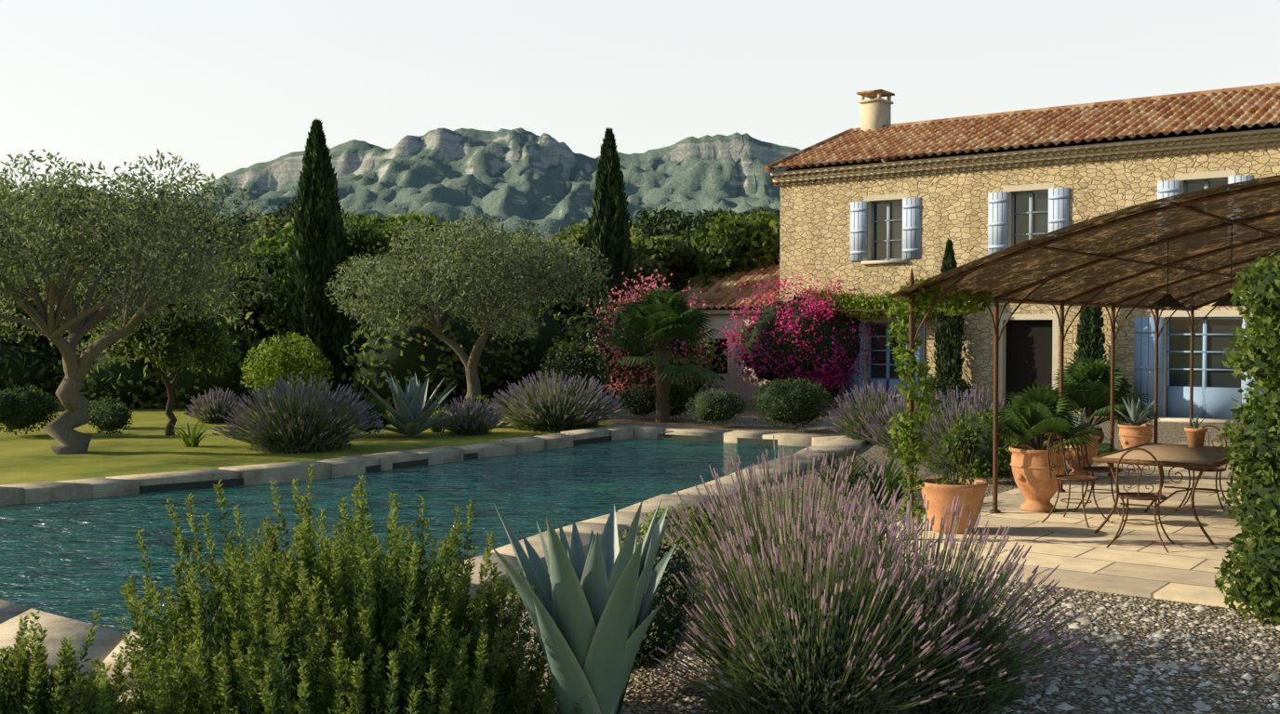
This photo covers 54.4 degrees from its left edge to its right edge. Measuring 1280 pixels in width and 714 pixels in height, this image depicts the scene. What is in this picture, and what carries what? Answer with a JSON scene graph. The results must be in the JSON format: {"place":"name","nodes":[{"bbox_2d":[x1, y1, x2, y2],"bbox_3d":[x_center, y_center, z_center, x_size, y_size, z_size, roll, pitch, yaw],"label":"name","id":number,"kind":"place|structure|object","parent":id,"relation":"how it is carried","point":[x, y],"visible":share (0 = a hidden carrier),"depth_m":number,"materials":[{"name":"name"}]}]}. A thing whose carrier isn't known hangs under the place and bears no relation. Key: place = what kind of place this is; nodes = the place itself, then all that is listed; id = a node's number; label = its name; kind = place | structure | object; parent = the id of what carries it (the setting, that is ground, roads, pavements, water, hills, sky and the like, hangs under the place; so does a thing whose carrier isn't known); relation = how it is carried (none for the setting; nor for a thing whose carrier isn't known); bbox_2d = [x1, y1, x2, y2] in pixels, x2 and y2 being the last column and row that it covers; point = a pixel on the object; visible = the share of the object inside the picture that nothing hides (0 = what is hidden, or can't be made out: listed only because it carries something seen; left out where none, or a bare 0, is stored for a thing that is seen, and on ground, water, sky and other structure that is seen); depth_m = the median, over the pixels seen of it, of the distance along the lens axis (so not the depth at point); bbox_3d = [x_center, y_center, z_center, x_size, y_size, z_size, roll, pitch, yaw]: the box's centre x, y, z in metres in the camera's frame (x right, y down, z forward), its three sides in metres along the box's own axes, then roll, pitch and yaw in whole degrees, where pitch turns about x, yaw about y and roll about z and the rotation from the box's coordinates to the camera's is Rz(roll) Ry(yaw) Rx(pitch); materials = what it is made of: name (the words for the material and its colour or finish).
{"place":"outdoors","nodes":[
{"label":"outdoors","id":0,"kind":"place"},
{"bbox_2d":[0,657,145,705],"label":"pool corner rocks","id":1,"kind":"object","parent":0,"point":[128,679],"visible":0.04,"depth_m":6.85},
{"bbox_2d":[0,395,624,629],"bbox_3d":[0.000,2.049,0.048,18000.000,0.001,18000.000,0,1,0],"label":"ground","id":2,"kind":"structure","parent":0,"point":[142,444],"depth_m":21.18,"materials":[{"name":"plant"}]},
{"bbox_2d":[0,384,63,435],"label":"dark shrub","id":3,"kind":"object","parent":2,"relation":"on","point":[20,408],"visible":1,"depth_m":23.38,"materials":[{"name":"green plant"}]},
{"bbox_2d":[0,228,107,346],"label":"tree","id":4,"kind":"object","parent":2,"relation":"on","point":[19,309],"visible":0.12,"depth_m":32.87,"materials":[{"name":"green plant"}]},
{"bbox_2d":[4,183,142,294],"bbox_3d":[-16.986,-2.044,37.301,4.625,6.584,4.746,0,1,0],"label":"tree","id":5,"kind":"object","parent":2,"relation":"on","point":[58,191],"visible":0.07,"depth_m":36.74,"materials":[{"name":"green plant"}]},
{"bbox_2d":[0,609,176,713],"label":"rosemary","id":6,"kind":"object","parent":2,"relation":"on","point":[27,686],"visible":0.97,"depth_m":5.14,"materials":[{"name":"green plant"}]},
{"bbox_2d":[88,395,127,413],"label":"dark shrub","id":7,"kind":"object","parent":2,"relation":"on","point":[104,401],"visible":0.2,"depth_m":25.40,"materials":[{"name":"green plant"}]},
{"bbox_2d":[88,401,133,435],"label":"shrub","id":8,"kind":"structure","parent":2,"relation":"on","point":[109,418],"depth_m":23.32,"materials":[{"name":"green plant"}]},
{"bbox_2d":[0,148,275,454],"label":"olive tree","id":9,"kind":"object","parent":2,"relation":"on","point":[51,325],"visible":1,"depth_m":19.72,"materials":[{"name":"green plant"}]},
{"bbox_2d":[84,292,241,435],"bbox_3d":[-9.042,0.097,23.756,2.631,2.952,2.138,-1,2,-45],"label":"fruit tree","id":10,"kind":"object","parent":2,"relation":"on","point":[205,344],"visible":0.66,"depth_m":23.45,"materials":[{"name":"green plant"}]},
{"bbox_2d":[121,218,238,288],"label":"tree","id":11,"kind":"object","parent":2,"relation":"on","point":[223,235],"depth_m":37.90,"materials":[{"name":"green plant"}]},
{"bbox_2d":[167,417,213,447],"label":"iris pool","id":12,"kind":"structure","parent":2,"relation":"on","point":[193,439],"depth_m":21.47,"materials":[{"name":"green plant"}]},
{"bbox_2d":[141,224,257,306],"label":"tree","id":13,"kind":"object","parent":2,"relation":"on","point":[246,240],"visible":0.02,"depth_m":36.94,"materials":[{"name":"green plant"}]},
{"bbox_2d":[183,386,250,424],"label":"lavender","id":14,"kind":"object","parent":2,"relation":"on","point":[207,410],"visible":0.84,"depth_m":26.80,"materials":[{"name":"purple plant"}]},
{"bbox_2d":[187,206,260,242],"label":"pine tree","id":15,"kind":"object","parent":2,"relation":"on","point":[243,223],"visible":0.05,"depth_m":55.01,"materials":[{"name":"green plant"}]},
{"bbox_2d":[186,236,278,311],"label":"tree","id":16,"kind":"object","parent":2,"relation":"on","point":[263,242],"visible":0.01,"depth_m":36.65,"materials":[{"name":"green plant"}]},
{"bbox_2d":[207,246,302,403],"bbox_3d":[-10.218,-0.820,33.957,3.115,4.434,3.770,-1,1,-22],"label":"tree","id":17,"kind":"object","parent":2,"relation":"on","point":[267,313],"visible":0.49,"depth_m":33.24,"materials":[{"name":"green plant"}]},
{"bbox_2d":[239,213,292,241],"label":"tree","id":18,"kind":"object","parent":2,"relation":"on","point":[269,230],"visible":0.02,"depth_m":48.96,"materials":[{"name":"green plant"}]},
{"bbox_2d":[240,331,333,412],"bbox_3d":[-7.926,0.376,27.924,2.058,1.907,1.834,0,1,0],"label":"lime shrub","id":19,"kind":"object","parent":2,"relation":"on","point":[284,365],"visible":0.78,"depth_m":27.64,"materials":[{"name":"green plant"}]},
{"bbox_2d":[209,373,383,454],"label":"lavender","id":20,"kind":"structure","parent":2,"relation":"on","point":[305,427],"depth_m":20.60,"materials":[{"name":"purple plant"}]},
{"bbox_2d":[246,225,348,270],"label":"tree","id":21,"kind":"object","parent":2,"relation":"on","point":[280,247],"visible":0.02,"depth_m":36.65,"materials":[{"name":"green plant"}]},
{"bbox_2d":[244,197,370,231],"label":"pine tree","id":22,"kind":"object","parent":2,"relation":"on","point":[289,212],"visible":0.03,"depth_m":54.54,"materials":[{"name":"green plant"}]},
{"bbox_2d":[44,462,583,713],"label":"rosemary","id":23,"kind":"object","parent":2,"relation":"on","point":[347,627],"visible":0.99,"depth_m":5.66,"materials":[{"name":"green plant"}]},
{"bbox_2d":[280,118,350,405],"bbox_3d":[-8.556,-2.520,32.906,1.804,7.624,1.852,0,1,0],"label":"cypress","id":24,"kind":"object","parent":2,"relation":"on","point":[316,252],"visible":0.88,"depth_m":32.55,"materials":[{"name":"green plant"}]},
{"bbox_2d":[0,285,728,409],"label":"hedge","id":25,"kind":"object","parent":2,"relation":"on","point":[400,357],"visible":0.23,"depth_m":31.95,"materials":[{"name":"green plant"}]},
{"bbox_2d":[349,400,392,435],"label":"shrub","id":26,"kind":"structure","parent":2,"relation":"on","point":[378,408],"depth_m":23.39,"materials":[{"name":"green plant"}]},
{"bbox_2d":[361,210,444,226],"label":"tree","id":27,"kind":"object","parent":2,"relation":"on","point":[377,217],"visible":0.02,"depth_m":53.86,"materials":[{"name":"green plant"}]},
{"bbox_2d":[341,211,468,318],"bbox_3d":[-7.393,-1.518,36.938,4.836,5.662,4.348,0,1,0],"label":"tree","id":28,"kind":"object","parent":2,"relation":"on","point":[364,238],"visible":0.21,"depth_m":35.85,"materials":[{"name":"green plant"}]},
{"bbox_2d":[356,370,461,436],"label":"agave","id":29,"kind":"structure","parent":2,"relation":"on","point":[411,415],"depth_m":23.17,"materials":[{"name":"green plant"}]},
{"bbox_2d":[375,209,449,316],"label":"tree","id":30,"kind":"object","parent":2,"relation":"on","point":[409,219],"visible":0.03,"depth_m":42.14,"materials":[{"name":"green plant"}]},
{"bbox_2d":[0,424,866,676],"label":"pool coping","id":31,"kind":"object","parent":2,"relation":"on","point":[106,642],"visible":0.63,"depth_m":16.39,"materials":[{"name":"stone"}]},
{"bbox_2d":[428,405,453,432],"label":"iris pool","id":32,"kind":"structure","parent":2,"relation":"on","point":[435,429],"depth_m":24.46,"materials":[{"name":"green plant"}]},
{"bbox_2d":[139,434,777,493],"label":"pool walls","id":33,"kind":"structure","parent":2,"relation":"in","point":[155,488],"depth_m":19.25,"materials":[{"name":"stone"}]},
{"bbox_2d":[0,438,806,635],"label":"pool water","id":34,"kind":"structure","parent":33,"relation":"in","point":[78,560],"depth_m":14.85,"materials":[{"name":"liquid"}]},
{"bbox_2d":[324,211,613,398],"bbox_3d":[-3.889,-0.938,29.204,6.539,4.828,6.082,0,1,0],"label":"olive tree","id":35,"kind":"object","parent":2,"relation":"on","point":[487,318],"visible":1,"depth_m":27.81,"materials":[{"name":"green plant"}]},
{"bbox_2d":[429,393,510,436],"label":"lavender bush","id":36,"kind":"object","parent":2,"relation":"on","point":[469,421],"depth_m":23.78,"materials":[{"name":"purple plant"}]},
{"bbox_2d":[462,395,493,419],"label":"green shrub","id":37,"kind":"object","parent":2,"relation":"on","point":[477,397],"visible":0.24,"depth_m":25.72,"materials":[{"name":"green plant"}]},
{"bbox_2d":[443,235,567,324],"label":"tree","id":38,"kind":"object","parent":2,"relation":"on","point":[452,296],"visible":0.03,"depth_m":37.53,"materials":[{"name":"green plant"}]},
{"bbox_2d":[494,247,588,333],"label":"tree","id":39,"kind":"object","parent":2,"relation":"on","point":[565,311],"visible":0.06,"depth_m":36.90,"materials":[{"name":"green plant"}]},
{"bbox_2d":[482,369,630,432],"bbox_3d":[-1.719,1.158,25.439,3.052,1.816,3.052,0,1,0],"label":"lavender bush","id":40,"kind":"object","parent":2,"relation":"on","point":[542,409],"depth_m":24.89,"materials":[{"name":"green plant"}]},
{"bbox_2d":[540,321,611,401],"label":"white flower bush","id":41,"kind":"object","parent":2,"relation":"on","point":[572,360],"visible":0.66,"depth_m":28.20,"materials":[{"name":"green plant"}]},
{"bbox_2d":[491,499,676,713],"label":"agave","id":42,"kind":"object","parent":2,"relation":"on","point":[588,614],"visible":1,"depth_m":5.54,"materials":[{"name":"green plant"}]},
{"bbox_2d":[549,220,650,268],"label":"tree","id":43,"kind":"object","parent":2,"relation":"on","point":[575,236],"visible":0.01,"depth_m":39.46,"materials":[{"name":"green plant"}]},
{"bbox_2d":[580,127,635,328],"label":"cypress","id":44,"kind":"object","parent":2,"relation":"on","point":[608,233],"visible":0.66,"depth_m":35.56,"materials":[{"name":"green plant"}]},
{"bbox_2d":[564,231,696,325],"bbox_3d":[-0.276,-1.317,38.314,4.175,5.189,4.625,0,1,0],"label":"tree","id":45,"kind":"object","parent":2,"relation":"on","point":[666,257],"visible":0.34,"depth_m":37.21,"materials":[{"name":"green plant"}]},
{"bbox_2d":[627,206,736,239],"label":"pine tree","id":46,"kind":"object","parent":2,"relation":"on","point":[652,225],"visible":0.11,"depth_m":51.80,"materials":[{"name":"green plant"}]},
{"bbox_2d":[654,225,711,287],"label":"pine tree","id":47,"kind":"object","parent":2,"relation":"on","point":[685,234],"visible":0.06,"depth_m":38.82,"materials":[{"name":"green plant"}]},
{"bbox_2d":[657,206,779,237],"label":"pine tree","id":48,"kind":"object","parent":2,"relation":"on","point":[700,221],"visible":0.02,"depth_m":49.60,"materials":[{"name":"green plant"}]},
{"bbox_2d":[677,263,779,401],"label":"house wing","id":49,"kind":"structure","parent":2,"relation":"on","point":[725,292],"depth_m":35.54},
{"bbox_2d":[685,208,779,309],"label":"tree","id":50,"kind":"object","parent":2,"relation":"on","point":[746,242],"visible":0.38,"depth_m":37.03,"materials":[{"name":"green plant"}]},
{"bbox_2d":[166,127,800,241],"bbox_3d":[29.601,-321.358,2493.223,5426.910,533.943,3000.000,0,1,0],"label":"mountains","id":51,"kind":"structure","parent":0,"point":[514,179],"depth_m":2967.38,"materials":[{"name":"stone"}]},
{"bbox_2d":[380,207,774,239],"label":"hills","id":52,"kind":"structure","parent":0,"point":[439,220],"depth_m":398.80,"materials":[{"name":"plant"}]},
{"bbox_2d":[0,0,1279,199],"label":"sky","id":53,"kind":"structure","parent":0,"point":[224,86],"materials":[{"name":"white"}]},
{"bbox_2d":[461,400,1279,713],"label":"gravel ground","id":54,"kind":"structure","parent":0,"point":[657,695],"depth_m":7.95,"materials":[{"name":"gravel"}]},
{"bbox_2d":[613,384,656,419],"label":"shrub","id":55,"kind":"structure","parent":54,"relation":"on","point":[637,400],"depth_m":27.27,"materials":[{"name":"green plant"}]},
{"bbox_2d":[584,529,707,689],"bbox_3d":[-0.027,1.409,7.031,0.817,0.895,1.016,0,1,0],"label":"santolina mound","id":56,"kind":"object","parent":54,"relation":"on","point":[661,632],"visible":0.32,"depth_m":6.76,"materials":[{"name":"green plant"}]},
{"bbox_2d":[582,264,716,402],"bbox_3d":[0.217,-0.531,31.459,3.434,3.624,3.185,0,1,0],"label":"pink oleander","id":57,"kind":"object","parent":54,"relation":"on","point":[636,375],"visible":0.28,"depth_m":31.13,"materials":[{"name":"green plant"}]},
{"bbox_2d":[601,285,727,423],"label":"fan palm","id":58,"kind":"structure","parent":54,"relation":"on","point":[664,313],"depth_m":26.60,"materials":[{"name":"green plant"}]},
{"bbox_2d":[650,379,696,419],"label":"shrub","id":59,"kind":"object","parent":54,"relation":"on","point":[680,395],"visible":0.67,"depth_m":27.08,"materials":[{"name":"green plant"}]},
{"bbox_2d":[639,502,725,583],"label":"bush","id":60,"kind":"object","parent":54,"relation":"on","point":[669,532],"visible":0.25,"depth_m":9.62,"materials":[{"name":"green plant"}]},
{"bbox_2d":[685,388,750,426],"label":"grey shrub","id":61,"kind":"object","parent":54,"relation":"on","point":[720,406],"visible":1,"depth_m":25.38,"materials":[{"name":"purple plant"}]},
{"bbox_2d":[749,376,834,430],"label":"clipped shrub","id":62,"kind":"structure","parent":54,"relation":"on","point":[789,403],"depth_m":24.14,"materials":[{"name":"green plant"}]},
{"bbox_2d":[712,259,882,401],"bbox_3d":[4.163,-0.625,32.550,4.491,3.919,2.879,0,1,0],"label":"bougainvillea","id":63,"kind":"object","parent":54,"relation":"on","point":[783,340],"visible":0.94,"depth_m":31.97,"materials":[{"name":"pink plant"}]},
{"bbox_2d":[654,435,949,662],"bbox_3d":[0.966,1.508,7.941,2.105,1.999,2.167,0,1,0],"label":"lavender","id":64,"kind":"object","parent":54,"relation":"on","point":[720,528],"visible":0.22,"depth_m":7.82,"materials":[{"name":"purple plant"}]},
{"bbox_2d":[651,494,984,713],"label":"lavender","id":65,"kind":"object","parent":54,"relation":"on","point":[773,657],"visible":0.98,"depth_m":6.36,"materials":[{"name":"purple plant"}]},
{"bbox_2d":[809,364,847,404],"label":"shrub","id":66,"kind":"object","parent":54,"relation":"on","point":[834,390],"visible":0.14,"depth_m":32.30,"materials":[{"name":"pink plant"}]},
{"bbox_2d":[800,447,882,496],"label":"agapanthus","id":67,"kind":"object","parent":54,"relation":"on","point":[856,469],"visible":0.44,"depth_m":15.32,"materials":[{"name":"green plant"}]},
{"bbox_2d":[794,288,938,396],"bbox_3d":[5.853,-0.242,31.550,4.364,3.122,0.912,1,2,37],"label":"vine","id":68,"kind":"object","parent":54,"relation":"on","point":[879,305],"visible":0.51,"depth_m":31.53,"materials":[{"name":"green plant"}]},
{"bbox_2d":[819,380,923,445],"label":"lavender bush","id":69,"kind":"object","parent":54,"relation":"on","point":[860,420],"depth_m":22.11,"materials":[{"name":"purple plant"}]},
{"bbox_2d":[826,453,942,509],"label":"agapanthus","id":70,"kind":"object","parent":54,"relation":"on","point":[891,483],"visible":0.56,"depth_m":14.07,"materials":[{"name":"green plant"}]},
{"bbox_2d":[860,387,951,459],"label":"lavender bush","id":71,"kind":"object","parent":54,"relation":"on","point":[879,429],"depth_m":19.71,"materials":[{"name":"purple plant"}]},
{"bbox_2d":[721,489,1100,713],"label":"lavender","id":72,"kind":"object","parent":54,"relation":"on","point":[990,685],"visible":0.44,"depth_m":6.72,"materials":[{"name":"purple plant"}]},
{"bbox_2d":[919,373,974,410],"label":"lavender bush","id":73,"kind":"object","parent":54,"relation":"on","point":[942,384],"visible":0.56,"depth_m":29.90,"materials":[{"name":"green plant"}]},
{"bbox_2d":[933,238,966,405],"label":"cypress tree","id":74,"kind":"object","parent":54,"relation":"on","point":[949,361],"depth_m":30.04,"materials":[{"name":"green plant"}]},
{"bbox_2d":[897,384,1035,477],"bbox_3d":[4.616,1.333,17.610,1.954,1.898,2.096,0,1,0],"label":"lavender bush","id":75,"kind":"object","parent":54,"relation":"on","point":[935,461],"depth_m":17.44,"materials":[{"name":"purple plant"}]},
{"bbox_2d":[938,406,1026,482],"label":"terrace shrub","id":76,"kind":"object","parent":54,"relation":"on","point":[955,437],"visible":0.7,"depth_m":16.23,"materials":[{"name":"green plant"}]},
{"bbox_2d":[844,440,1257,609],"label":"terrace paving","id":77,"kind":"structure","parent":54,"relation":"on","point":[1135,560],"depth_m":11.88,"materials":[{"name":"stone"}]},
{"bbox_2d":[919,477,987,533],"bbox_3d":[3.104,1.477,12.340,0.670,0.495,0.670,0,1,0],"label":"bowl pot","id":78,"kind":"object","parent":77,"relation":"on","point":[939,497],"visible":0.73,"depth_m":12.12,"materials":[{"name":"ceramic"}]},
{"bbox_2d":[932,435,976,485],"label":"potted plant","id":79,"kind":"object","parent":78,"relation":"on","point":[952,479],"visible":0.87,"depth_m":12.29,"materials":[{"name":"green plant"}]},
{"bbox_2d":[1008,445,1067,512],"bbox_3d":[4.393,1.346,13.733,0.630,0.693,0.630,0,1,0],"label":"terracotta urn","id":80,"kind":"object","parent":77,"relation":"on","point":[1036,485],"visible":0.82,"depth_m":13.54,"materials":[{"name":"ceramic"}]},
{"bbox_2d":[972,382,1105,455],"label":"potted palm","id":81,"kind":"object","parent":80,"relation":"on","point":[1041,415],"visible":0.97,"depth_m":13.60,"materials":[{"name":"green plant"}]},
{"bbox_2d":[1040,431,1109,528],"bbox_3d":[4.513,1.250,12.876,0.509,0.936,0.534,1,2,43],"label":"chair","id":82,"kind":"object","parent":77,"relation":"on","point":[1077,478],"visible":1,"depth_m":12.90,"materials":[{"name":"metal"}]},
{"bbox_2d":[1063,435,1100,476],"bbox_3d":[5.946,1.341,16.808,0.510,0.561,0.510,0,1,0],"label":"terracotta pot","id":83,"kind":"object","parent":77,"relation":"on","point":[1071,458],"visible":0.48,"depth_m":16.66,"materials":[{"name":"ceramic"}]},
{"bbox_2d":[1068,408,1102,436],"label":"potted agave","id":84,"kind":"object","parent":83,"relation":"on","point":[1082,415],"visible":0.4,"depth_m":16.71,"materials":[{"name":"green plant"}]},
{"bbox_2d":[901,180,1279,540],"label":"pergola frame","id":85,"kind":"object","parent":77,"relation":"on","point":[996,317],"visible":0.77,"depth_m":13.51,"materials":[{"name":"metal"}]},
{"bbox_2d":[884,277,994,527],"bbox_3d":[3.004,0.408,12.442,0.551,2.398,2.053,1,2,35],"label":"pergola vine","id":86,"kind":"object","parent":85,"relation":"attached to","point":[943,305],"visible":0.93,"depth_m":11.80,"materials":[{"name":"green plant"}]},
{"bbox_2d":[886,174,1279,311],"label":"pergola roof covering","id":87,"kind":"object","parent":85,"relation":"on","point":[1174,221],"depth_m":12.69,"materials":[{"name":"wicker"}]},
{"bbox_2d":[1148,241,1185,308],"bbox_3d":[5.297,-0.825,12.488,0.340,0.691,0.340,0,1,0],"label":"pendant lamp","id":88,"kind":"object","parent":85,"relation":"hanging from","point":[1167,300],"visible":1,"depth_m":12.43,"materials":[{"name":"black"}]},
{"bbox_2d":[1212,220,1246,307],"bbox_3d":[5.635,-0.884,11.856,0.340,0.838,0.340,0,1,0],"label":"pendant lamp","id":89,"kind":"object","parent":85,"relation":"hanging from","point":[1224,301],"visible":0.62,"depth_m":11.84,"materials":[{"name":"black"}]},
{"bbox_2d":[1036,355,1160,463],"bbox_3d":[7.297,0.862,20.057,2.286,1.783,2.422,0,1,0],"label":"fan palm","id":90,"kind":"object","parent":77,"relation":"on","point":[1086,384],"depth_m":19.70,"materials":[{"name":"green plant"}]},
{"bbox_2d":[1072,427,1131,516],"bbox_3d":[5.069,1.232,13.646,0.509,0.936,0.534,1,2,32],"label":"chair","id":91,"kind":"object","parent":77,"relation":"on","point":[1103,470],"visible":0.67,"depth_m":13.64,"materials":[{"name":"metal"}]},
{"bbox_2d":[1117,424,1153,449],"bbox_3d":[7.439,1.297,18.688,0.510,0.561,0.510,0,1,0],"label":"terracotta pot","id":92,"kind":"object","parent":77,"relation":"on","point":[1130,435],"visible":0.73,"depth_m":18.50,"materials":[{"name":"ceramic"}]},
{"bbox_2d":[1107,397,1159,426],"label":"potted agave","id":93,"kind":"object","parent":92,"relation":"on","point":[1135,419],"visible":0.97,"depth_m":18.59,"materials":[{"name":"green plant"}]},
{"bbox_2d":[1106,447,1174,552],"bbox_3d":[4.624,1.283,11.478,0.534,0.936,0.509,1,2,29],"label":"chair","id":94,"kind":"object","parent":77,"relation":"on","point":[1139,496],"visible":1,"depth_m":11.36,"materials":[{"name":"metal"}]},
{"bbox_2d":[1092,442,1240,545],"bbox_3d":[5.421,1.347,12.570,1.099,0.761,1.950,1,2,37],"label":"garden table","id":95,"kind":"object","parent":77,"relation":"on","point":[1204,458],"visible":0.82,"depth_m":12.14,"materials":[{"name":"metal"}]},
{"bbox_2d":[1184,426,1207,447],"bbox_3d":[5.792,0.838,12.968,0.220,0.200,0.220,0,1,0],"label":"table pot","id":96,"kind":"object","parent":95,"relation":"on","point":[1195,437],"visible":1,"depth_m":12.90,"materials":[{"name":"ceramic"}]},
{"bbox_2d":[1174,425,1234,511],"bbox_3d":[6.235,1.230,13.732,0.534,0.936,0.509,1,2,33],"label":"chair","id":97,"kind":"object","parent":77,"relation":"on","point":[1219,469],"visible":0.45,"depth_m":13.72,"materials":[{"name":"metal"}]},
{"bbox_2d":[1073,275,1106,413],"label":"cypress tree","id":98,"kind":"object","parent":54,"relation":"on","point":[1089,341],"depth_m":28.04,"materials":[{"name":"green plant"}]},
{"bbox_2d":[1068,373,1132,413],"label":"shrub","id":99,"kind":"object","parent":54,"relation":"on","point":[1126,383],"visible":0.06,"depth_m":27.61,"materials":[{"name":"green plant"}]},
{"bbox_2d":[1003,589,1279,713],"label":"pebbles","id":100,"kind":"object","parent":54,"relation":"on","point":[1211,711],"visible":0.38,"depth_m":7.24,"materials":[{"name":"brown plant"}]},
{"bbox_2d":[1213,252,1279,626],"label":"climber hedge","id":101,"kind":"object","parent":54,"relation":"on","point":[1254,452],"visible":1,"depth_m":8.48,"materials":[{"name":"green plant"}]},
{"bbox_2d":[763,82,1279,425],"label":"house","id":102,"kind":"structure","parent":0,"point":[858,215],"depth_m":30.14,"materials":[{"name":"stone"}]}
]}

